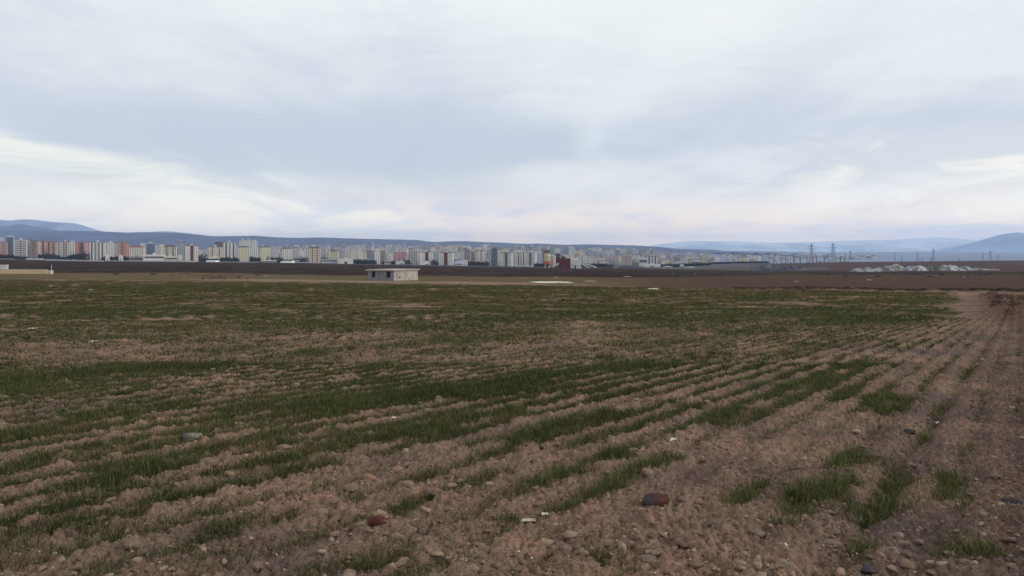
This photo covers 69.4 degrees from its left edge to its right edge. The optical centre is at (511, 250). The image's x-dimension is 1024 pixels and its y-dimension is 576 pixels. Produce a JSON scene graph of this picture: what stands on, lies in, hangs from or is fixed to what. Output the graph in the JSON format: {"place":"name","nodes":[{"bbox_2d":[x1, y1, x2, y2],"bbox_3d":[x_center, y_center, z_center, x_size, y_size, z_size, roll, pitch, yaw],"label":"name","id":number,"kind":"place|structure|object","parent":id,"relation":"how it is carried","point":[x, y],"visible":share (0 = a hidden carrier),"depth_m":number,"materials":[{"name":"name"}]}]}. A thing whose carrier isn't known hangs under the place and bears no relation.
{"place":"outdoors","nodes":[
{"label":"outdoors","id":0,"kind":"place"},
{"bbox_2d":[0,225,52,230],"bbox_3d":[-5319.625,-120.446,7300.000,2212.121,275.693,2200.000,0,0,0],"label":"hills","id":1,"kind":"structure","parent":0,"point":[18,228],"depth_m":7170.88,"materials":[{"name":"blue"}]},
{"bbox_2d":[0,219,98,230],"bbox_3d":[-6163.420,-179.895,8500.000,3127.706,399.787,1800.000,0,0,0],"label":"mountain","id":2,"kind":"structure","parent":0,"point":[60,226],"depth_m":8393.73,"materials":[{"name":"blue"}]},
{"bbox_2d":[0,230,778,252],"bbox_3d":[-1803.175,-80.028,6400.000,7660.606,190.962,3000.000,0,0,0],"label":"ridge","id":3,"kind":"structure","parent":0,"point":[203,242],"depth_m":5891.47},
{"bbox_2d":[0,248,1023,575],"bbox_3d":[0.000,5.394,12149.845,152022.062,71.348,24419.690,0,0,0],"label":"ground","id":4,"kind":"structure","parent":0,"point":[1006,268],"depth_m":7.45,"materials":[{"name":"soil"}]},
{"bbox_2d":[0,241,7,254],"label":"apartment building","id":5,"kind":"structure","parent":4,"relation":"on","point":[3,247],"depth_m":1421.28,"materials":[{"name":"paint"}]},
{"bbox_2d":[6,235,14,255],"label":"apartment building","id":6,"kind":"structure","parent":4,"relation":"on","point":[10,239],"depth_m":1440.40,"materials":[{"name":"paint"}]},
{"bbox_2d":[14,238,27,256],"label":"apartment building","id":7,"kind":"structure","parent":4,"relation":"on","point":[20,246],"depth_m":1340.93,"materials":[{"name":"paint"}]},
{"bbox_2d":[0,269,47,273],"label":"boundary wall","id":8,"kind":"structure","parent":4,"relation":"on","point":[23,271],"depth_m":344.80,"materials":[{"name":"paint"}]},
{"bbox_2d":[30,239,37,257],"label":"apartment building","id":9,"kind":"structure","parent":4,"relation":"on","point":[33,248],"depth_m":1350.30,"materials":[{"name":"paint"}]},
{"bbox_2d":[38,241,41,254],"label":"apartment building","id":10,"kind":"structure","parent":4,"relation":"on","point":[40,247],"depth_m":1561.88,"materials":[{"name":"paint"}]},
{"bbox_2d":[50,241,57,254],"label":"apartment building","id":11,"kind":"structure","parent":4,"relation":"on","point":[53,247],"depth_m":1560.23,"materials":[{"name":"paint"}]},
{"bbox_2d":[60,240,69,256],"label":"apartment building","id":12,"kind":"structure","parent":4,"relation":"on","point":[64,248],"depth_m":1480.00,"materials":[{"name":"paint"}]},
{"bbox_2d":[70,241,74,259],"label":"apartment building","id":13,"kind":"structure","parent":4,"relation":"on","point":[72,246],"depth_m":1500.72,"materials":[{"name":"paint"}]},
{"bbox_2d":[45,259,103,261],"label":"boundary wall","id":14,"kind":"structure","parent":4,"relation":"on","point":[72,260],"depth_m":1119.80,"materials":[{"name":"paint"}]},
{"bbox_2d":[75,242,79,253],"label":"apartment building","id":15,"kind":"structure","parent":4,"relation":"on","point":[77,247],"depth_m":1600.58,"materials":[{"name":"paint"}]},
{"bbox_2d":[84,242,89,257],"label":"apartment building","id":16,"kind":"structure","parent":4,"relation":"on","point":[86,246],"depth_m":1600.87,"materials":[{"name":"paint"}]},
{"bbox_2d":[90,241,104,259],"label":"apartment building","id":17,"kind":"structure","parent":4,"relation":"on","point":[97,250],"depth_m":1360.14,"materials":[{"name":"paint"}]},
{"bbox_2d":[108,241,113,256],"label":"apartment building","id":18,"kind":"structure","parent":4,"relation":"on","point":[110,248],"depth_m":1520.70,"materials":[{"name":"paint"}]},
{"bbox_2d":[118,241,125,256],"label":"apartment building","id":19,"kind":"structure","parent":4,"relation":"on","point":[121,247],"depth_m":1479.95,"materials":[{"name":"paint"}]},
{"bbox_2d":[125,243,129,256],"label":"apartment building","id":20,"kind":"structure","parent":4,"relation":"on","point":[126,249],"depth_m":1441.07,"materials":[{"name":"paint"}]},
{"bbox_2d":[123,539,141,550],"bbox_3d":[-2.139,1.653,4.163,0.095,0.052,0.072,-4,3,-6],"label":"stone","id":21,"kind":"object","parent":4,"relation":"on","point":[126,545],"visible":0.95,"depth_m":4.14,"materials":[{"name":"beige stone"}]},
{"bbox_2d":[130,255,142,260],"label":"shed","id":22,"kind":"structure","parent":4,"relation":"on","point":[136,258],"depth_m":1291.39,"materials":[{"name":"paint"}]},
{"bbox_2d":[129,246,145,257],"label":"apartment building","id":23,"kind":"structure","parent":4,"relation":"on","point":[139,251],"depth_m":1400.57,"materials":[{"name":"paint"}]},
{"bbox_2d":[109,260,175,261],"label":"boundary wall","id":24,"kind":"structure","parent":4,"relation":"on","point":[143,261],"depth_m":1179.80,"materials":[{"name":"paint"}]},
{"bbox_2d":[145,242,154,254],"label":"apartment building","id":25,"kind":"structure","parent":4,"relation":"on","point":[150,248],"depth_m":1560.76,"materials":[{"name":"paint"}]},
{"bbox_2d":[143,253,165,260],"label":"factory","id":26,"kind":"structure","parent":4,"relation":"on","point":[154,257],"depth_m":1280.98,"materials":[{"name":"paint"}]},
{"bbox_2d":[159,243,163,254],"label":"apartment building","id":27,"kind":"structure","parent":4,"relation":"on","point":[161,248],"depth_m":1480.68,"materials":[{"name":"paint"}]},
{"bbox_2d":[164,245,176,255],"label":"apartment building","id":28,"kind":"structure","parent":4,"relation":"on","point":[170,250],"depth_m":1400.76,"materials":[{"name":"paint"}]},
{"bbox_2d":[164,255,177,261],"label":"factory","id":29,"kind":"structure","parent":4,"relation":"on","point":[170,258],"depth_m":1272.60,"materials":[{"name":"paint"}]},
{"bbox_2d":[177,241,184,260],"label":"apartment building","id":30,"kind":"structure","parent":4,"relation":"on","point":[180,247],"depth_m":1440.84,"materials":[{"name":"paint"}]},
{"bbox_2d":[180,432,201,442],"bbox_3d":[-3.026,1.786,6.999,0.221,0.130,0.172,2,-3,-15],"label":"stone","id":31,"kind":"object","parent":4,"relation":"on","point":[188,435],"visible":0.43,"depth_m":6.94,"materials":[{"name":"grey stone"}]},
{"bbox_2d":[185,244,197,260],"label":"apartment building","id":32,"kind":"structure","parent":4,"relation":"on","point":[191,252],"depth_m":1360.11,"materials":[{"name":"paint"}]},
{"bbox_2d":[201,457,219,465],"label":"stone","id":33,"kind":"object","parent":4,"relation":"on","point":[213,460],"visible":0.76,"depth_m":5.98,"materials":[{"name":"beige stone"}]},
{"bbox_2d":[208,245,222,258],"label":"apartment building","id":34,"kind":"structure","parent":4,"relation":"on","point":[215,250],"depth_m":1400.59,"materials":[{"name":"paint"}]},
{"bbox_2d":[190,274,248,278],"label":"dead scrub","id":35,"kind":"object","parent":4,"relation":"on","point":[224,277],"visible":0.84,"depth_m":283.01,"materials":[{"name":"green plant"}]},
{"bbox_2d":[223,241,234,257],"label":"apartment building","id":36,"kind":"structure","parent":4,"relation":"on","point":[228,248],"depth_m":1450.32,"materials":[{"name":"paint"}]},
{"bbox_2d":[238,246,248,261],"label":"apartment building","id":37,"kind":"structure","parent":4,"relation":"on","point":[243,253],"depth_m":1380.80,"materials":[{"name":"paint"}]},
{"bbox_2d":[252,240,257,257],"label":"apartment building","id":38,"kind":"structure","parent":4,"relation":"on","point":[254,248],"depth_m":1950.67,"materials":[{"name":"paint"}]},
{"bbox_2d":[260,246,270,259],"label":"apartment building","id":39,"kind":"structure","parent":4,"relation":"on","point":[265,251],"depth_m":1400.32,"materials":[{"name":"paint"}]},
{"bbox_2d":[271,246,277,257],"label":"apartment building","id":40,"kind":"structure","parent":4,"relation":"on","point":[274,251],"depth_m":1620.86,"materials":[{"name":"paint"}]},
{"bbox_2d":[275,444,290,449],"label":"stone","id":41,"kind":"object","parent":4,"relation":"on","point":[284,446],"visible":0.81,"depth_m":6.54,"materials":[{"name":"beige stone"}]},
{"bbox_2d":[281,248,292,259],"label":"apartment building","id":42,"kind":"structure","parent":4,"relation":"on","point":[286,253],"depth_m":1420.82,"materials":[{"name":"paint"}]},
{"bbox_2d":[292,247,298,260],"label":"apartment building","id":43,"kind":"structure","parent":4,"relation":"on","point":[295,251],"depth_m":1700.09,"materials":[{"name":"paint"}]},
{"bbox_2d":[293,256,307,261],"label":"shed","id":44,"kind":"structure","parent":4,"relation":"on","point":[296,259],"depth_m":1399.87,"materials":[{"name":"paint"}]},
{"bbox_2d":[308,247,319,261],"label":"apartment building","id":45,"kind":"structure","parent":4,"relation":"on","point":[313,254],"depth_m":1400.59,"materials":[{"name":"paint"}]},
{"bbox_2d":[321,258,336,263],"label":"shed","id":46,"kind":"structure","parent":4,"relation":"on","point":[330,260],"depth_m":1361.03,"materials":[{"name":"paint"}]},
{"bbox_2d":[330,250,338,262],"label":"apartment building","id":47,"kind":"structure","parent":4,"relation":"on","point":[334,254],"depth_m":1450.00,"materials":[{"name":"paint"}]},
{"bbox_2d":[339,249,344,258],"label":"apartment building","id":48,"kind":"structure","parent":4,"relation":"on","point":[341,253],"depth_m":1650.91,"materials":[{"name":"paint"}]},
{"bbox_2d":[338,257,352,263],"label":"shed","id":49,"kind":"structure","parent":4,"relation":"on","point":[345,261],"depth_m":1350.04,"materials":[{"name":"paint"}]},
{"bbox_2d":[343,483,356,492],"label":"stone","id":50,"kind":"object","parent":4,"relation":"on","point":[348,487],"visible":0.98,"depth_m":5.32,"materials":[{"name":"beige stone"}]},
{"bbox_2d":[356,249,362,260],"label":"apartment building","id":51,"kind":"structure","parent":4,"relation":"on","point":[359,253],"depth_m":1550.69,"materials":[{"name":"paint"}]},
{"bbox_2d":[360,473,376,480],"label":"stone","id":52,"kind":"object","parent":4,"relation":"on","point":[369,476],"visible":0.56,"depth_m":5.61,"materials":[{"name":"beige stone"}]},
{"bbox_2d":[374,250,379,263],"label":"apartment building","id":53,"kind":"structure","parent":4,"relation":"on","point":[377,255],"depth_m":1421.01,"materials":[{"name":"paint"}]},
{"bbox_2d":[369,516,386,526],"bbox_3d":[-0.843,1.700,4.647,0.088,0.068,0.101,0,0,43],"label":"stone","id":54,"kind":"object","parent":4,"relation":"on","point":[375,521],"visible":0.74,"depth_m":4.62,"materials":[{"name":"red stone"}]},
{"bbox_2d":[380,250,384,263],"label":"apartment building","id":55,"kind":"structure","parent":4,"relation":"on","point":[382,255],"depth_m":1440.85,"materials":[{"name":"paint"}]},
{"bbox_2d":[0,251,769,267],"bbox_3d":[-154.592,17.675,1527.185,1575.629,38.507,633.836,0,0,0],"label":"tree belt","id":56,"kind":"object","parent":4,"relation":"on","point":[83,256],"visible":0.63,"depth_m":1372.58,"materials":[{"name":"green plant"}]},
{"bbox_2d":[366,269,419,280],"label":"blockhouse","id":57,"kind":"structure","parent":4,"relation":"on","point":[390,274],"depth_m":201.94,"materials":[{"name":"white concrete"}]},
{"bbox_2d":[391,465,403,472],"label":"stone","id":58,"kind":"object","parent":4,"relation":"on","point":[395,469],"visible":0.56,"depth_m":5.89,"materials":[{"name":"beige stone"}]},
{"bbox_2d":[394,250,404,261],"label":"apartment building","id":59,"kind":"structure","parent":4,"relation":"on","point":[399,255],"depth_m":1439.93,"materials":[{"name":"paint"}]},
{"bbox_2d":[400,480,414,487],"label":"stone","id":60,"kind":"object","parent":4,"relation":"on","point":[407,483],"visible":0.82,"depth_m":5.43,"materials":[{"name":"beige stone"}]},
{"bbox_2d":[408,250,417,263],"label":"apartment building","id":61,"kind":"structure","parent":4,"relation":"on","point":[413,256],"depth_m":1460.04,"materials":[{"name":"paint"}]},
{"bbox_2d":[419,250,432,264],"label":"apartment building","id":62,"kind":"structure","parent":4,"relation":"on","point":[425,256],"depth_m":1400.55,"materials":[{"name":"paint"}]},
{"bbox_2d":[426,487,442,497],"bbox_3d":[-0.542,1.714,5.218,0.131,0.081,0.093,6,0,22],"label":"stone","id":63,"kind":"object","parent":4,"relation":"on","point":[433,490],"visible":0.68,"depth_m":5.19,"materials":[{"name":"beige stone"}]},
{"bbox_2d":[439,251,453,264],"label":"apartment building","id":64,"kind":"structure","parent":4,"relation":"on","point":[446,257],"depth_m":1379.82,"materials":[{"name":"paint"}]},
{"bbox_2d":[465,249,469,261],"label":"apartment building","id":65,"kind":"structure","parent":4,"relation":"on","point":[467,254],"depth_m":1750.06,"materials":[{"name":"paint"}]},
{"bbox_2d":[470,251,475,261],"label":"apartment building","id":66,"kind":"structure","parent":4,"relation":"on","point":[472,256],"depth_m":1649.72,"materials":[{"name":"paint"}]},
{"bbox_2d":[0,285,984,309],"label":"wheat grass","id":67,"kind":"structure","parent":4,"relation":"on","point":[384,295],"depth_m":56.31,"materials":[{"name":"green plant"}]},
{"bbox_2d":[491,248,497,265],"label":"apartment building","id":68,"kind":"structure","parent":4,"relation":"on","point":[493,256],"depth_m":1380.02,"materials":[{"name":"paint"}]},
{"bbox_2d":[497,250,500,265],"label":"apartment building","id":69,"kind":"structure","parent":4,"relation":"on","point":[498,257],"depth_m":1420.27,"materials":[{"name":"paint"}]},
{"bbox_2d":[501,251,512,265],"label":"apartment building","id":70,"kind":"structure","parent":4,"relation":"on","point":[506,258],"depth_m":1350.25,"materials":[{"name":"paint"}]},
{"bbox_2d":[0,355,1023,575],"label":"dry stalks","id":71,"kind":"object","parent":4,"relation":"on","point":[536,442],"visible":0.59,"depth_m":6.55,"materials":[{"name":"beige plant"}]},
{"bbox_2d":[0,320,1023,575],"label":"pebbles","id":72,"kind":"object","parent":4,"relation":"on","point":[526,492],"visible":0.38,"depth_m":4.82,"materials":[{"name":"grey stone"}]},
{"bbox_2d":[0,326,1023,575],"bbox_3d":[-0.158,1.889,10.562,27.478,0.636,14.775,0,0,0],"label":"soil clods","id":73,"kind":"object","parent":4,"relation":"on","point":[428,548],"visible":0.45,"depth_m":4.50,"materials":[{"name":"brown soil"}]},
{"bbox_2d":[19,304,1014,415],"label":"pebbles","id":74,"kind":"object","parent":4,"relation":"on","point":[542,340],"visible":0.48,"depth_m":10.65,"materials":[{"name":"grey stone"}]},
{"bbox_2d":[516,251,524,265],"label":"apartment building","id":75,"kind":"structure","parent":4,"relation":"on","point":[520,258],"depth_m":1399.77,"materials":[{"name":"paint"}]},
{"bbox_2d":[525,251,536,265],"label":"apartment building","id":76,"kind":"structure","parent":4,"relation":"on","point":[530,258],"depth_m":1370.37,"materials":[{"name":"paint"}]},
{"bbox_2d":[52,265,1023,276],"bbox_3d":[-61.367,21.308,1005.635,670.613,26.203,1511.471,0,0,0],"label":"dead scrub","id":77,"kind":"object","parent":4,"relation":"on","point":[939,273],"visible":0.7,"depth_m":352.99,"materials":[{"name":"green plant"}]},
{"bbox_2d":[543,250,550,267],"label":"cement silo","id":78,"kind":"object","parent":4,"relation":"on","point":[547,259],"visible":0.98,"depth_m":946.54,"materials":[{"name":"orange paint"}]},
{"bbox_2d":[556,256,569,268],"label":"warehouse","id":79,"kind":"structure","parent":4,"relation":"on","point":[563,262],"depth_m":914.99,"materials":[{"name":"paint"}]},
{"bbox_2d":[261,244,876,265],"bbox_3d":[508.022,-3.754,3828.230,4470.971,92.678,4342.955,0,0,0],"label":"distant city","id":80,"kind":"object","parent":4,"relation":"on","point":[620,252],"visible":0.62,"depth_m":3421.68},
{"bbox_2d":[570,258,580,268],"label":"warehouse","id":81,"kind":"structure","parent":4,"relation":"on","point":[576,261],"depth_m":950.08,"materials":[{"name":"paint"}]},
{"bbox_2d":[584,256,592,263],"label":"apartment building","id":82,"kind":"structure","parent":4,"relation":"on","point":[588,259],"depth_m":1702.53,"materials":[{"name":"white concrete"}]},
{"bbox_2d":[622,255,631,262],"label":"apartment building","id":83,"kind":"structure","parent":4,"relation":"on","point":[626,258],"depth_m":1848.73,"materials":[{"name":"grey concrete"}]},
{"bbox_2d":[617,265,651,268],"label":"gravel heap","id":84,"kind":"object","parent":4,"relation":"on","point":[628,266],"visible":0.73,"depth_m":1013.22,"materials":[{"name":"gravel"}]},
{"bbox_2d":[639,257,646,266],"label":"factory","id":85,"kind":"structure","parent":4,"relation":"on","point":[642,260],"depth_m":1480.21,"materials":[{"name":"paint"}]},
{"bbox_2d":[637,554,655,563],"bbox_3d":[0.736,1.688,4.010,0.105,0.076,0.072,0,0,-24],"label":"stone","id":86,"kind":"object","parent":4,"relation":"on","point":[648,559],"visible":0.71,"depth_m":4.00,"materials":[{"name":"beige stone"}]},
{"bbox_2d":[647,255,656,263],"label":"apartment building","id":87,"kind":"structure","parent":4,"relation":"on","point":[651,259],"depth_m":1499.95,"materials":[{"name":"paint"}]},
{"bbox_2d":[643,263,660,266],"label":"shed","id":88,"kind":"structure","parent":4,"relation":"on","point":[651,265],"depth_m":1400.13,"materials":[{"name":"paint"}]},
{"bbox_2d":[643,493,668,506],"bbox_3d":[0.971,1.709,5.006,0.144,0.147,0.176,0,0,44],"label":"stone","id":89,"kind":"object","parent":4,"relation":"on","point":[655,499],"visible":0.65,"depth_m":4.97,"materials":[{"name":"grey stone"}]},
{"bbox_2d":[707,518,727,526],"bbox_3d":[1.260,1.683,4.537,0.121,0.073,0.091,0,0,34],"label":"stone","id":90,"kind":"object","parent":4,"relation":"on","point":[713,521],"visible":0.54,"depth_m":4.53,"materials":[{"name":"beige stone"}]},
{"bbox_2d":[748,529,765,538],"bbox_3d":[1.484,1.726,4.485,0.106,0.068,0.077,0,-4,-16],"label":"stone","id":91,"kind":"object","parent":4,"relation":"on","point":[754,532],"visible":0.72,"depth_m":4.46,"materials":[{"name":"beige stone"}]},
{"bbox_2d":[749,264,778,270],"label":"gravel heap","id":92,"kind":"object","parent":4,"relation":"on","point":[763,267],"visible":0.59,"depth_m":615.32,"materials":[{"name":"gravel"}]},
{"bbox_2d":[764,265,807,270],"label":"gravel heap","id":93,"kind":"object","parent":4,"relation":"on","point":[787,268],"visible":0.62,"depth_m":594.19,"materials":[{"name":"gravel"}]},
{"bbox_2d":[794,267,833,270],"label":"gravel heap","id":94,"kind":"object","parent":4,"relation":"on","point":[814,268],"visible":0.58,"depth_m":584.28,"materials":[{"name":"gravel"}]},
{"bbox_2d":[824,539,841,547],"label":"stone","id":95,"kind":"object","parent":4,"relation":"on","point":[831,543],"visible":0.94,"depth_m":4.44,"materials":[{"name":"beige stone"}]},
{"bbox_2d":[851,267,880,271],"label":"rubble pile","id":96,"kind":"object","parent":4,"relation":"on","point":[867,269],"visible":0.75,"depth_m":451.62,"materials":[{"name":"stone"}]},
{"bbox_2d":[860,564,876,574],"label":"stone","id":97,"kind":"object","parent":4,"relation":"on","point":[869,569],"visible":1,"depth_m":3.97,"materials":[{"name":"grey stone"}]},
{"bbox_2d":[730,286,1023,315],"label":"dead scrub","id":98,"kind":"object","parent":4,"relation":"on","point":[959,288],"visible":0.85,"depth_m":66.95,"materials":[{"name":"brown plant"}]},
{"bbox_2d":[875,266,898,270],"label":"rubble pile","id":99,"kind":"object","parent":4,"relation":"on","point":[888,268],"visible":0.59,"depth_m":456.87,"materials":[{"name":"stone"}]},
{"bbox_2d":[900,550,912,559],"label":"stone","id":100,"kind":"object","parent":4,"relation":"on","point":[907,554],"visible":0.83,"depth_m":4.23,"materials":[{"name":"beige stone"}]},
{"bbox_2d":[903,429,915,434],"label":"stone","id":101,"kind":"object","parent":4,"relation":"on","point":[911,431],"visible":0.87,"depth_m":7.34,"materials":[{"name":"grey stone"}]},
{"bbox_2d":[912,266,928,270],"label":"rubble pile","id":102,"kind":"object","parent":4,"relation":"on","point":[919,268],"visible":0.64,"depth_m":450.30,"materials":[{"name":"stone"}]},
{"bbox_2d":[925,265,939,270],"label":"rubble pile","id":103,"kind":"object","parent":4,"relation":"on","point":[933,268],"visible":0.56,"depth_m":455.65,"materials":[{"name":"stone"}]},
{"bbox_2d":[940,265,965,270],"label":"rubble pile","id":104,"kind":"object","parent":4,"relation":"on","point":[951,268],"visible":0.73,"depth_m":452.55,"materials":[{"name":"stone"}]},
{"bbox_2d":[1001,498,1021,503],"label":"stone","id":105,"kind":"object","parent":4,"relation":"on","point":[1012,501],"visible":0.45,"depth_m":5.13,"materials":[{"name":"grey stone"}]},
{"bbox_2d":[0,356,1023,575],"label":"wheat grass","id":106,"kind":"structure","parent":0,"point":[522,381],"depth_m":7.49,"materials":[{"name":"green plant"}]},
{"bbox_2d":[0,306,1023,364],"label":"wheat grass","id":107,"kind":"structure","parent":0,"point":[864,318],"depth_m":21.13,"materials":[{"name":"green plant"}]},
{"bbox_2d":[0,0,1023,245],"label":"sky","id":108,"kind":"structure","parent":0,"point":[562,122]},
{"bbox_2d":[689,249,804,252],"bbox_3d":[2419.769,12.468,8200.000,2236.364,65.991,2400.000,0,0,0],"label":"hills","id":109,"kind":"structure","parent":0,"point":[746,251],"depth_m":8013.25,"materials":[{"name":"blue"}]},
{"bbox_2d":[652,237,975,251],"bbox_3d":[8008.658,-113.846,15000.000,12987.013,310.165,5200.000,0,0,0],"label":"mountain","id":110,"kind":"structure","parent":0,"point":[914,245],"depth_m":13720.62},
{"bbox_2d":[921,232,1023,251],"bbox_3d":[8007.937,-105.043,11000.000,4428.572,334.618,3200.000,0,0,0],"label":"mountain","id":111,"kind":"structure","parent":0,"point":[1010,242],"depth_m":10655.08,"materials":[{"name":"blue"}]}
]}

